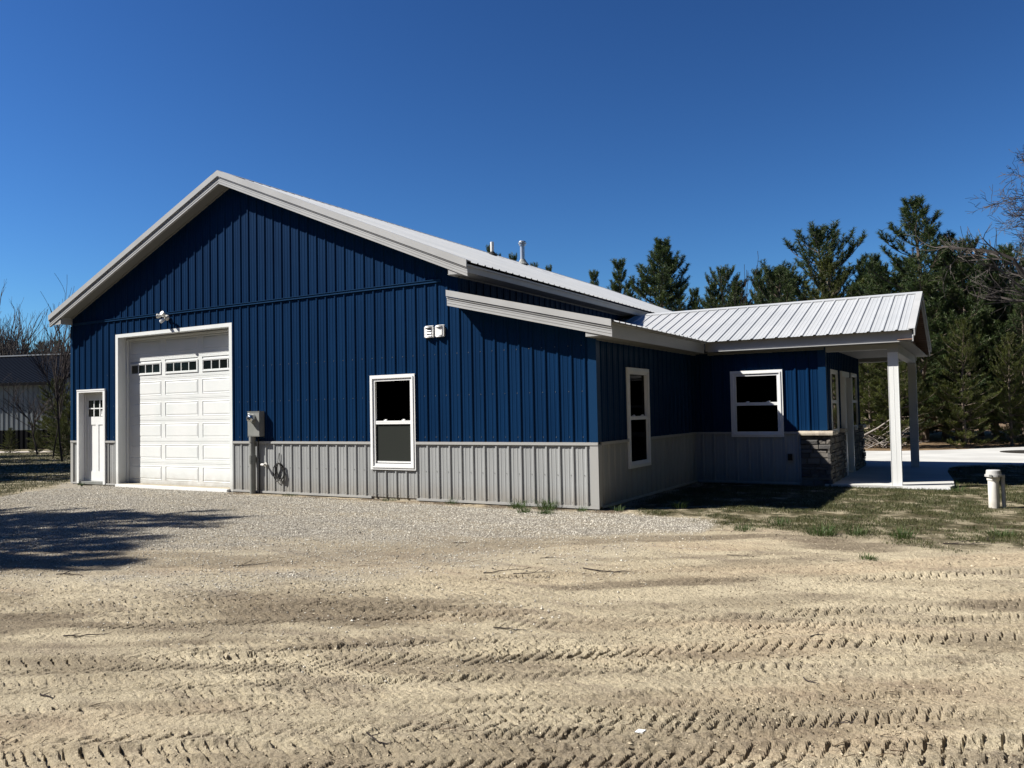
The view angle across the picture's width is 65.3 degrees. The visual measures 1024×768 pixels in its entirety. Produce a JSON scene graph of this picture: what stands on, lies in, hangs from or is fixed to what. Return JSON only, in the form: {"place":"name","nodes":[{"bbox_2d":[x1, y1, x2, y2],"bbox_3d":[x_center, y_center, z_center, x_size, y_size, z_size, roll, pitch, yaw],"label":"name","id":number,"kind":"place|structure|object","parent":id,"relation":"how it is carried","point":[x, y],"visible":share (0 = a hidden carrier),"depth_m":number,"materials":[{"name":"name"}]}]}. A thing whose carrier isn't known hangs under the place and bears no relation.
{"place":"outdoors","nodes":[
{"label":"outdoors","id":0,"kind":"place"},
{"bbox_2d":[0,451,51,452],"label":"path","id":1,"kind":"structure","parent":0,"point":[21,451],"depth_m":37.65,"materials":[{"name":"white concrete"}]},
{"bbox_2d":[0,418,1023,767],"bbox_3d":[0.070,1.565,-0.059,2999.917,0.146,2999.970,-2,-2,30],"label":"ground","id":2,"kind":"structure","parent":0,"point":[658,702],"depth_m":5.36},
{"bbox_2d":[0,427,19,452],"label":"pine tree","id":3,"kind":"object","parent":2,"relation":"on","point":[9,440],"visible":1,"depth_m":36.93,"materials":[{"name":"green plant"}]},
{"bbox_2d":[0,298,52,356],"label":"bare tree","id":4,"kind":"object","parent":2,"relation":"on","point":[12,347],"visible":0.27,"depth_m":55.87,"materials":[{"name":"brown plant"}]},
{"bbox_2d":[0,375,56,454],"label":"bare sapling","id":5,"kind":"object","parent":2,"relation":"on","point":[35,418],"visible":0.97,"depth_m":34.15,"materials":[{"name":"brown plant"}]},
{"bbox_2d":[0,279,70,356],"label":"bare tree","id":6,"kind":"object","parent":2,"relation":"on","point":[26,337],"visible":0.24,"depth_m":58.07,"materials":[{"name":"brown plant"}]},
{"bbox_2d":[0,353,70,449],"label":"pole barn","id":7,"kind":"structure","parent":2,"relation":"on","point":[20,369],"depth_m":41.56,"materials":[{"name":"grey metal"}]},
{"bbox_2d":[27,427,46,453],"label":"pine tree","id":8,"kind":"object","parent":2,"relation":"on","point":[36,435],"visible":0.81,"depth_m":35.93,"materials":[{"name":"green plant"}]},
{"bbox_2d":[26,378,70,449],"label":"pine tree","id":9,"kind":"object","parent":2,"relation":"on","point":[44,425],"visible":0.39,"depth_m":37.60,"materials":[{"name":"green plant"}]},
{"bbox_2d":[25,273,73,461],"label":"bare sapling","id":10,"kind":"object","parent":2,"relation":"on","point":[57,383],"visible":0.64,"depth_m":27.60,"materials":[{"name":"brown plant"}]},
{"bbox_2d":[44,304,70,458],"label":"bare sapling","id":11,"kind":"object","parent":2,"relation":"on","point":[64,354],"visible":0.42,"depth_m":30.19,"materials":[{"name":"brown plant"}]},
{"bbox_2d":[45,393,71,454],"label":"pine tree","id":12,"kind":"object","parent":2,"relation":"on","point":[66,411],"visible":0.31,"depth_m":33.76,"materials":[{"name":"green plant"}]},
{"bbox_2d":[47,421,70,458],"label":"pine tree","id":13,"kind":"object","parent":2,"relation":"on","point":[65,432],"visible":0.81,"depth_m":30.91,"materials":[{"name":"green plant"}]},
{"bbox_2d":[56,568,81,575],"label":"twig","id":14,"kind":"object","parent":2,"relation":"on","point":[68,573],"visible":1,"depth_m":8.06,"materials":[{"name":"brown wood"}]},
{"bbox_2d":[63,633,108,636],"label":"twig","id":15,"kind":"object","parent":2,"relation":"on","point":[83,635],"visible":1,"depth_m":5.75,"materials":[{"name":"brown wood"}]},
{"bbox_2d":[233,561,269,565],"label":"twig","id":16,"kind":"object","parent":2,"relation":"on","point":[248,564],"visible":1,"depth_m":8.35,"materials":[{"name":"brown wood"}]},
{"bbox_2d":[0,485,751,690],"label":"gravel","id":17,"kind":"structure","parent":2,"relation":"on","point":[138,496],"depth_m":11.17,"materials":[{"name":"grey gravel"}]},
{"bbox_2d":[366,732,390,743],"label":"twig","id":18,"kind":"object","parent":2,"relation":"on","point":[369,734],"visible":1,"depth_m":3.84,"materials":[{"name":"brown wood"}]},
{"bbox_2d":[443,498,457,504],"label":"grass tuft","id":19,"kind":"object","parent":2,"relation":"on","point":[450,502],"visible":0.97,"depth_m":13.19,"materials":[{"name":"green plant"}]},
{"bbox_2d":[486,243,489,252],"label":"pine tree","id":20,"kind":"object","parent":2,"relation":"on","point":[488,249],"visible":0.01,"depth_m":45.96,"materials":[{"name":"green plant"}]},
{"bbox_2d":[48,170,930,510],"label":"metal building","id":21,"kind":"structure","parent":2,"relation":"on","point":[300,322],"depth_m":15.18,"materials":[{"name":"blue metal"}]},
{"bbox_2d":[76,389,105,484],"bbox_3d":[-9.638,1.216,18.516,1.076,2.182,0.272,-2,-2,30],"label":"entry door","id":22,"kind":"structure","parent":21,"relation":"in","point":[91,403],"depth_m":18.63,"materials":[{"name":"white plastic"}]},
{"bbox_2d":[156,311,168,322],"bbox_3d":[-7.456,-1.417,17.038,0.265,0.254,0.193,-2,-2,30],"label":"flood light","id":23,"kind":"object","parent":21,"relation":"attached to","point":[162,314],"visible":1,"depth_m":17.02,"materials":[{"name":"white plastic"}]},
{"bbox_2d":[115,323,232,491],"bbox_3d":[-7.199,0.535,17.117,3.820,3.416,0.410,-2,-2,30],"label":"garage door","id":24,"kind":"structure","parent":21,"relation":"in","point":[173,387],"depth_m":17.30,"materials":[{"name":"white paint"}]},
{"bbox_2d":[246,411,264,493],"bbox_3d":[-5.017,1.385,15.535,0.345,1.708,0.258,-2,-2,30],"label":"electric meter","id":25,"kind":"object","parent":21,"relation":"attached to","point":[255,419],"visible":0.97,"depth_m":15.57,"materials":[{"name":"grey paint"}]},
{"bbox_2d":[273,453,284,481],"bbox_3d":[-4.467,1.604,15.325,0.312,0.568,0.050,-2,-2,30],"label":"cable coil","id":26,"kind":"object","parent":21,"relation":"hanging from","point":[279,478],"visible":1,"depth_m":15.32,"materials":[{"name":"black rubber"}]},
{"bbox_2d":[370,373,415,469],"bbox_3d":[-2.075,0.667,13.995,0.996,1.662,0.091,-2,-2,30],"label":"window","id":27,"kind":"structure","parent":21,"relation":"in","point":[392,397],"depth_m":14.00,"materials":[{"name":"white plastic"}]},
{"bbox_2d":[424,326,433,337],"bbox_3d":[-1.418,-0.889,13.580,0.176,0.202,0.076,-2,-2,30],"label":"wall vent","id":28,"kind":"object","parent":21,"relation":"attached to","point":[428,331],"depth_m":13.56,"materials":[{"name":"white plastic"}]},
{"bbox_2d":[435,325,444,336],"bbox_3d":[-1.224,-0.896,13.466,0.176,0.202,0.076,-2,-2,30],"label":"wall vent","id":29,"kind":"object","parent":21,"relation":"attached to","point":[439,330],"depth_m":13.44,"materials":[{"name":"white plastic"}]},
{"bbox_2d":[626,367,650,468],"bbox_3d":[2.124,0.565,13.486,0.091,1.662,0.985,-2,-2,30],"label":"window","id":30,"kind":"structure","parent":21,"relation":"in","point":[637,379],"depth_m":13.52,"materials":[{"name":"white plastic"}]},
{"bbox_2d":[730,369,783,436],"bbox_3d":[4.774,0.383,15.586,1.000,1.297,0.091,-2,-2,30],"label":"window","id":31,"kind":"structure","parent":21,"relation":"in","point":[756,396],"depth_m":15.59,"materials":[{"name":"glass"}]},
{"bbox_2d":[787,453,792,460],"bbox_3d":[5.295,1.390,15.212,0.100,0.140,0.042,-2,-2,30],"label":"outlet box","id":32,"kind":"object","parent":21,"relation":"attached to","point":[789,456],"visible":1,"depth_m":15.20,"materials":[{"name":"grey paint"}]},
{"bbox_2d":[830,369,839,432],"bbox_3d":[6.358,0.346,15.808,0.073,1.255,0.900,-2,-2,30],"label":"window","id":33,"kind":"structure","parent":21,"relation":"in","point":[833,373],"depth_m":15.86,"materials":[{"name":"white plastic"}]},
{"bbox_2d":[840,371,854,475],"bbox_3d":[7.101,0.823,17.011,0.170,2.165,1.125,-2,-2,30],"label":"porch door","id":34,"kind":"structure","parent":21,"relation":"in","point":[846,392],"depth_m":17.38,"materials":[{"name":"white plastic"}]},
{"bbox_2d":[850,373,857,426],"bbox_3d":[7.806,0.394,18.285,0.073,1.270,0.970,-2,-2,30],"label":"window","id":35,"kind":"structure","parent":21,"relation":"in","point":[854,376],"depth_m":18.43,"materials":[{"name":"glass"}]},
{"bbox_2d":[483,564,529,572],"bbox_3d":[-0.068,1.796,7.814,0.493,0.052,0.134,0,-2,-25],"label":"twig","id":36,"kind":"object","parent":2,"relation":"on","point":[501,570],"visible":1,"depth_m":7.75,"materials":[{"name":"brown wood"}]},
{"bbox_2d":[493,623,524,629],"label":"twig","id":37,"kind":"object","parent":2,"relation":"on","point":[507,628],"visible":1,"depth_m":5.75,"materials":[{"name":"brown wood"}]},
{"bbox_2d":[0,522,1023,767],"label":"pebbles","id":38,"kind":"object","parent":2,"relation":"on","point":[520,654],"visible":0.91,"depth_m":4.98,"materials":[{"name":"stone"}]},
{"bbox_2d":[0,507,1023,767],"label":"debris","id":39,"kind":"object","parent":2,"relation":"on","point":[540,667],"visible":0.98,"depth_m":4.83,"materials":[{"name":"beige stone"}]},
{"bbox_2d":[508,252,517,260],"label":"pine tree","id":40,"kind":"object","parent":2,"relation":"on","point":[514,256],"depth_m":45.90,"materials":[{"name":"green plant"}]},
{"bbox_2d":[507,499,527,508],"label":"grass tuft","id":41,"kind":"object","parent":2,"relation":"on","point":[515,506],"visible":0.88,"depth_m":12.46,"materials":[{"name":"green plant"}]},
{"bbox_2d":[517,506,534,512],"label":"grass tuft","id":42,"kind":"object","parent":2,"relation":"on","point":[525,509],"visible":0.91,"depth_m":11.94,"materials":[{"name":"green plant"}]},
{"bbox_2d":[513,567,551,573],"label":"twig","id":43,"kind":"object","parent":2,"relation":"on","point":[529,571],"visible":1,"depth_m":7.64,"materials":[{"name":"brown wood"}]},
{"bbox_2d":[535,508,555,513],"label":"grass tuft","id":44,"kind":"object","parent":2,"relation":"on","point":[547,511],"visible":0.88,"depth_m":11.72,"materials":[{"name":"green plant"}]},
{"bbox_2d":[530,499,562,509],"bbox_3d":[0.509,1.810,12.275,0.785,0.251,0.845,-2,-2,13],"label":"grass tuft","id":45,"kind":"object","parent":2,"relation":"on","point":[548,506],"visible":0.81,"depth_m":12.23,"materials":[{"name":"green plant"}]},
{"bbox_2d":[545,264,551,270],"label":"pine tree","id":46,"kind":"object","parent":2,"relation":"on","point":[548,268],"visible":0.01,"depth_m":46.83,"materials":[{"name":"green plant"}]},
{"bbox_2d":[575,506,587,511],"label":"grass tuft","id":47,"kind":"object","parent":2,"relation":"on","point":[582,509],"visible":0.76,"depth_m":11.95,"materials":[{"name":"green plant"}]},
{"bbox_2d":[589,269,599,285],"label":"pine tree","id":48,"kind":"object","parent":2,"relation":"on","point":[593,274],"visible":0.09,"depth_m":50.04,"materials":[{"name":"green plant"}]},
{"bbox_2d":[583,567,629,571],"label":"twig","id":49,"kind":"object","parent":2,"relation":"on","point":[606,571],"visible":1,"depth_m":7.65,"materials":[{"name":"brown wood"}]},
{"bbox_2d":[609,505,623,511],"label":"grass tuft","id":50,"kind":"object","parent":2,"relation":"on","point":[618,508],"visible":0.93,"depth_m":11.89,"materials":[{"name":"green plant"}]},
{"bbox_2d":[606,257,638,298],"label":"pine tree","id":51,"kind":"object","parent":2,"relation":"on","point":[619,278],"visible":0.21,"depth_m":46.94,"materials":[{"name":"green plant"}]},
{"bbox_2d":[635,729,645,733],"bbox_3d":[0.621,1.675,3.861,0.047,0.015,0.031,-3,-3,42],"label":"paper scrap","id":52,"kind":"object","parent":2,"relation":"on","point":[640,731],"visible":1,"depth_m":3.85,"materials":[{"name":"white paper"}]},
{"bbox_2d":[624,236,692,311],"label":"pine tree","id":53,"kind":"object","parent":2,"relation":"on","point":[663,265],"visible":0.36,"depth_m":43.32,"materials":[{"name":"green plant"}]},
{"bbox_2d":[661,498,689,508],"bbox_3d":[2.582,1.796,12.129,0.609,0.193,0.554,0,-2,-33],"label":"grass tuft","id":54,"kind":"object","parent":2,"relation":"on","point":[679,506],"visible":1,"depth_m":12.11,"materials":[{"name":"green plant"}]},
{"bbox_2d":[687,287,701,309],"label":"pine tree","id":55,"kind":"object","parent":2,"relation":"on","point":[693,292],"visible":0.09,"depth_m":42.62,"materials":[{"name":"green plant"}]},
{"bbox_2d":[699,282,728,308],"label":"pine tree","id":56,"kind":"object","parent":2,"relation":"on","point":[714,294],"visible":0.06,"depth_m":37.15,"materials":[{"name":"green plant"}]},
{"bbox_2d":[688,264,747,309],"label":"pine tree","id":57,"kind":"object","parent":2,"relation":"on","point":[724,273],"visible":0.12,"depth_m":41.85,"materials":[{"name":"green plant"}]},
{"bbox_2d":[722,280,752,307],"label":"pine tree","id":58,"kind":"object","parent":2,"relation":"on","point":[739,292],"visible":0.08,"depth_m":40.29,"materials":[{"name":"green plant"}]},
{"bbox_2d":[718,251,767,306],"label":"bare tree","id":59,"kind":"object","parent":2,"relation":"on","point":[745,288],"visible":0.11,"depth_m":38.96,"materials":[{"name":"brown plant"}]},
{"bbox_2d":[732,522,759,531],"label":"grass tuft","id":60,"kind":"object","parent":2,"relation":"on","point":[744,528],"visible":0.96,"depth_m":9.73,"materials":[{"name":"green plant"}]},
{"bbox_2d":[745,268,769,303],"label":"pine tree","id":61,"kind":"object","parent":2,"relation":"on","point":[758,273],"visible":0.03,"depth_m":42.88,"materials":[{"name":"green plant"}]},
{"bbox_2d":[729,264,807,306],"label":"pine tree","id":62,"kind":"object","parent":2,"relation":"on","point":[788,279],"visible":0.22,"depth_m":34.23,"materials":[{"name":"green plant"}]},
{"bbox_2d":[750,266,796,304],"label":"pine tree","id":63,"kind":"object","parent":2,"relation":"on","point":[776,290],"visible":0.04,"depth_m":37.61,"materials":[{"name":"green plant"}]},
{"bbox_2d":[766,517,790,525],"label":"grass tuft","id":64,"kind":"object","parent":2,"relation":"on","point":[778,521],"visible":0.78,"depth_m":10.25,"materials":[{"name":"green plant"}]},
{"bbox_2d":[804,522,845,536],"bbox_3d":[3.623,1.684,9.323,0.592,0.181,0.508,-1,-2,8],"label":"grass tuft","id":65,"kind":"object","parent":2,"relation":"on","point":[821,532],"visible":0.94,"depth_m":9.31,"materials":[{"name":"green plant"}]},
{"bbox_2d":[742,218,910,399],"bbox_3d":[14.520,-2.572,37.473,8.326,10.250,8.540,-2,-2,21],"label":"pine tree","id":66,"kind":"object","parent":2,"relation":"on","point":[818,236],"visible":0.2,"depth_m":37.38,"materials":[{"name":"green plant"}]},
{"bbox_2d":[820,716,856,727],"bbox_3d":[1.626,1.679,3.930,0.208,0.048,0.074,-1,-2,-11],"label":"twig","id":67,"kind":"object","parent":2,"relation":"on","point":[840,722],"visible":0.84,"depth_m":3.94,"materials":[{"name":"brown wood"}]},
{"bbox_2d":[804,254,873,413],"bbox_3d":[13.432,-1.499,33.761,4.396,7.891,4.322,-2,-2,34],"label":"pine tree","id":68,"kind":"object","parent":2,"relation":"on","point":[826,275],"visible":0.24,"depth_m":33.31,"materials":[{"name":"green plant"}]},
{"bbox_2d":[843,523,869,535],"bbox_3d":[3.966,1.693,9.314,0.465,0.154,0.415,-1,-2,-11],"label":"grass tuft","id":69,"kind":"object","parent":2,"relation":"on","point":[856,532],"visible":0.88,"depth_m":9.26,"materials":[{"name":"green plant"}]},
{"bbox_2d":[851,263,868,429],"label":"pine tree","id":70,"kind":"object","parent":2,"relation":"on","point":[860,269],"visible":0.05,"depth_m":36.76,"materials":[{"name":"green plant"}]},
{"bbox_2d":[858,552,879,560],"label":"grass tuft","id":71,"kind":"object","parent":2,"relation":"on","point":[869,558],"visible":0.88,"depth_m":7.89,"materials":[{"name":"green plant"}]},
{"bbox_2d":[858,362,902,445],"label":"pine tree","id":72,"kind":"object","parent":2,"relation":"on","point":[869,394],"visible":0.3,"depth_m":27.59,"materials":[{"name":"green plant"}]},
{"bbox_2d":[844,252,926,439],"bbox_3d":[14.832,-1.506,32.693,4.297,7.780,3.857,-2,-2,36],"label":"pine tree","id":73,"kind":"object","parent":2,"relation":"on","point":[872,279],"visible":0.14,"depth_m":32.41,"materials":[{"name":"green plant"}]},
{"bbox_2d":[865,262,908,437],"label":"pine tree","id":74,"kind":"object","parent":2,"relation":"on","point":[885,264],"depth_m":34.75,"materials":[{"name":"green plant"}]},
{"bbox_2d":[863,419,926,448],"bbox_3d":[12.393,1.584,27.609,3.311,1.295,2.015,-2,-2,18],"label":"brush pile","id":75,"kind":"object","parent":2,"relation":"on","point":[883,440],"visible":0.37,"depth_m":26.91,"materials":[{"name":"brown wood"}]},
{"bbox_2d":[882,524,917,539],"bbox_3d":[4.430,1.665,9.075,0.480,0.176,0.514,-1,-2,-11],"label":"grass tuft","id":76,"kind":"object","parent":2,"relation":"on","point":[901,535],"visible":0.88,"depth_m":9.00,"materials":[{"name":"green plant"}]},
{"bbox_2d":[863,357,947,447],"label":"pine tree","id":77,"kind":"object","parent":2,"relation":"on","point":[904,387],"visible":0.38,"depth_m":26.69,"materials":[{"name":"green plant"}]},
{"bbox_2d":[871,256,950,433],"bbox_3d":[17.768,-1.701,35.253,4.584,8.228,4.506,-2,-2,25],"label":"pine tree","id":78,"kind":"object","parent":2,"relation":"on","point":[934,427],"visible":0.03,"depth_m":35.22,"materials":[{"name":"green plant"}]},
{"bbox_2d":[903,485,950,489],"bbox_3d":[7.263,1.846,14.007,0.740,0.112,0.022,-2,-2,30],"label":"concrete slab","id":79,"kind":"object","parent":2,"relation":"on","point":[927,487],"visible":0.43,"depth_m":13.99,"materials":[{"name":"white concrete"}]},
{"bbox_2d":[851,193,1023,441],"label":"pine tree","id":80,"kind":"object","parent":2,"relation":"on","point":[927,236],"visible":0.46,"depth_m":30.07,"materials":[{"name":"green plant"}]},
{"bbox_2d":[905,254,985,439],"bbox_3d":[17.192,-1.526,32.117,4.034,7.696,4.485,0,-2,-25],"label":"pine tree","id":81,"kind":"object","parent":2,"relation":"on","point":[945,436],"visible":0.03,"depth_m":31.98,"materials":[{"name":"green plant"}]},
{"bbox_2d":[905,230,1011,441],"bbox_3d":[17.060,-1.889,30.812,3.852,8.331,4.417,1,-3,-42],"label":"pine tree","id":82,"kind":"object","parent":2,"relation":"on","point":[953,234],"visible":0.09,"depth_m":30.58,"materials":[{"name":"green plant"}]},
{"bbox_2d":[948,481,968,491],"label":"grass tuft","id":83,"kind":"object","parent":2,"relation":"on","point":[956,487],"visible":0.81,"depth_m":13.65,"materials":[{"name":"green plant"}]},
{"bbox_2d":[904,234,1021,441],"bbox_3d":[17.050,-1.676,29.649,4.582,7.835,4.700,-1,-2,-12],"label":"pine tree","id":84,"kind":"object","parent":2,"relation":"on","point":[958,294],"visible":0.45,"depth_m":29.55,"materials":[{"name":"green plant"}]},
{"bbox_2d":[943,541,984,544],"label":"twig","id":85,"kind":"object","parent":2,"relation":"on","point":[966,544],"visible":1,"depth_m":8.53,"materials":[{"name":"brown wood"}]},
{"bbox_2d":[926,317,1002,447],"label":"pine tree","id":86,"kind":"object","parent":2,"relation":"on","point":[963,383],"visible":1,"depth_m":26.22,"materials":[{"name":"green plant"}]},
{"bbox_2d":[932,241,1023,438],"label":"pine tree","id":87,"kind":"object","parent":2,"relation":"on","point":[1006,249],"visible":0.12,"depth_m":29.93,"materials":[{"name":"green plant"}]},
{"bbox_2d":[949,260,1021,441],"bbox_3d":[18.097,-1.263,29.861,3.468,6.976,3.113,-1,-2,0],"label":"pine tree","id":88,"kind":"object","parent":2,"relation":"on","point":[995,277],"visible":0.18,"depth_m":29.59,"materials":[{"name":"green plant"}]},
{"bbox_2d":[964,271,1007,435],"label":"pine tree","id":89,"kind":"object","parent":2,"relation":"on","point":[982,434],"depth_m":35.09,"materials":[{"name":"green plant"}]},
{"bbox_2d":[984,469,1006,507],"bbox_3d":[6.926,1.538,11.450,0.258,0.610,0.237,-2,-2,30],"label":"cleanout pipe","id":90,"kind":"object","parent":2,"relation":"on","point":[993,477],"visible":0.94,"depth_m":11.41,"materials":[{"name":"white plastic"}]},
{"bbox_2d":[976,332,1023,445],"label":"pine tree","id":91,"kind":"object","parent":2,"relation":"on","point":[1002,371],"visible":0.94,"depth_m":26.85,"materials":[{"name":"green plant"}]},
{"bbox_2d":[979,280,1023,442],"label":"pine tree","id":92,"kind":"object","parent":2,"relation":"on","point":[1017,313],"visible":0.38,"depth_m":27.89,"materials":[{"name":"green plant"}]},
{"bbox_2d":[986,526,1016,537],"bbox_3d":[5.530,1.660,9.043,0.453,0.147,0.522,-2,-2,30],"label":"grass tuft","id":93,"kind":"object","parent":2,"relation":"on","point":[996,533],"visible":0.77,"depth_m":9.01,"materials":[{"name":"green plant"}]},
{"bbox_2d":[0,452,1023,553],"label":"grass","id":94,"kind":"structure","parent":0,"point":[824,519],"depth_m":12.29,"materials":[{"name":"green plant"}]},
{"bbox_2d":[0,0,1023,350],"label":"sky","id":95,"kind":"structure","parent":0,"point":[585,133],"materials":[{"name":"blue"}]},
{"bbox_2d":[825,447,1023,488],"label":"patio","id":96,"kind":"structure","parent":0,"point":[931,470],"depth_m":18.79,"materials":[{"name":"concrete"}]},
{"bbox_2d":[1000,450,1023,453],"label":"tree bed","id":97,"kind":"object","parent":96,"relation":"on","point":[1014,451],"visible":0.95,"depth_m":23.20,"materials":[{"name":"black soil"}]},
{"bbox_2d":[907,145,1023,319],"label":"bare tree","id":98,"kind":"object","parent":97,"relation":"in","point":[996,253],"visible":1,"depth_m":22.55,"materials":[{"name":"grey plant"}]},
{"bbox_2d":[958,226,1023,434],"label":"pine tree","id":99,"kind":"object","parent":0,"point":[992,433],"visible":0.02,"depth_m":36.01,"materials":[{"name":"green plant"}]}
]}

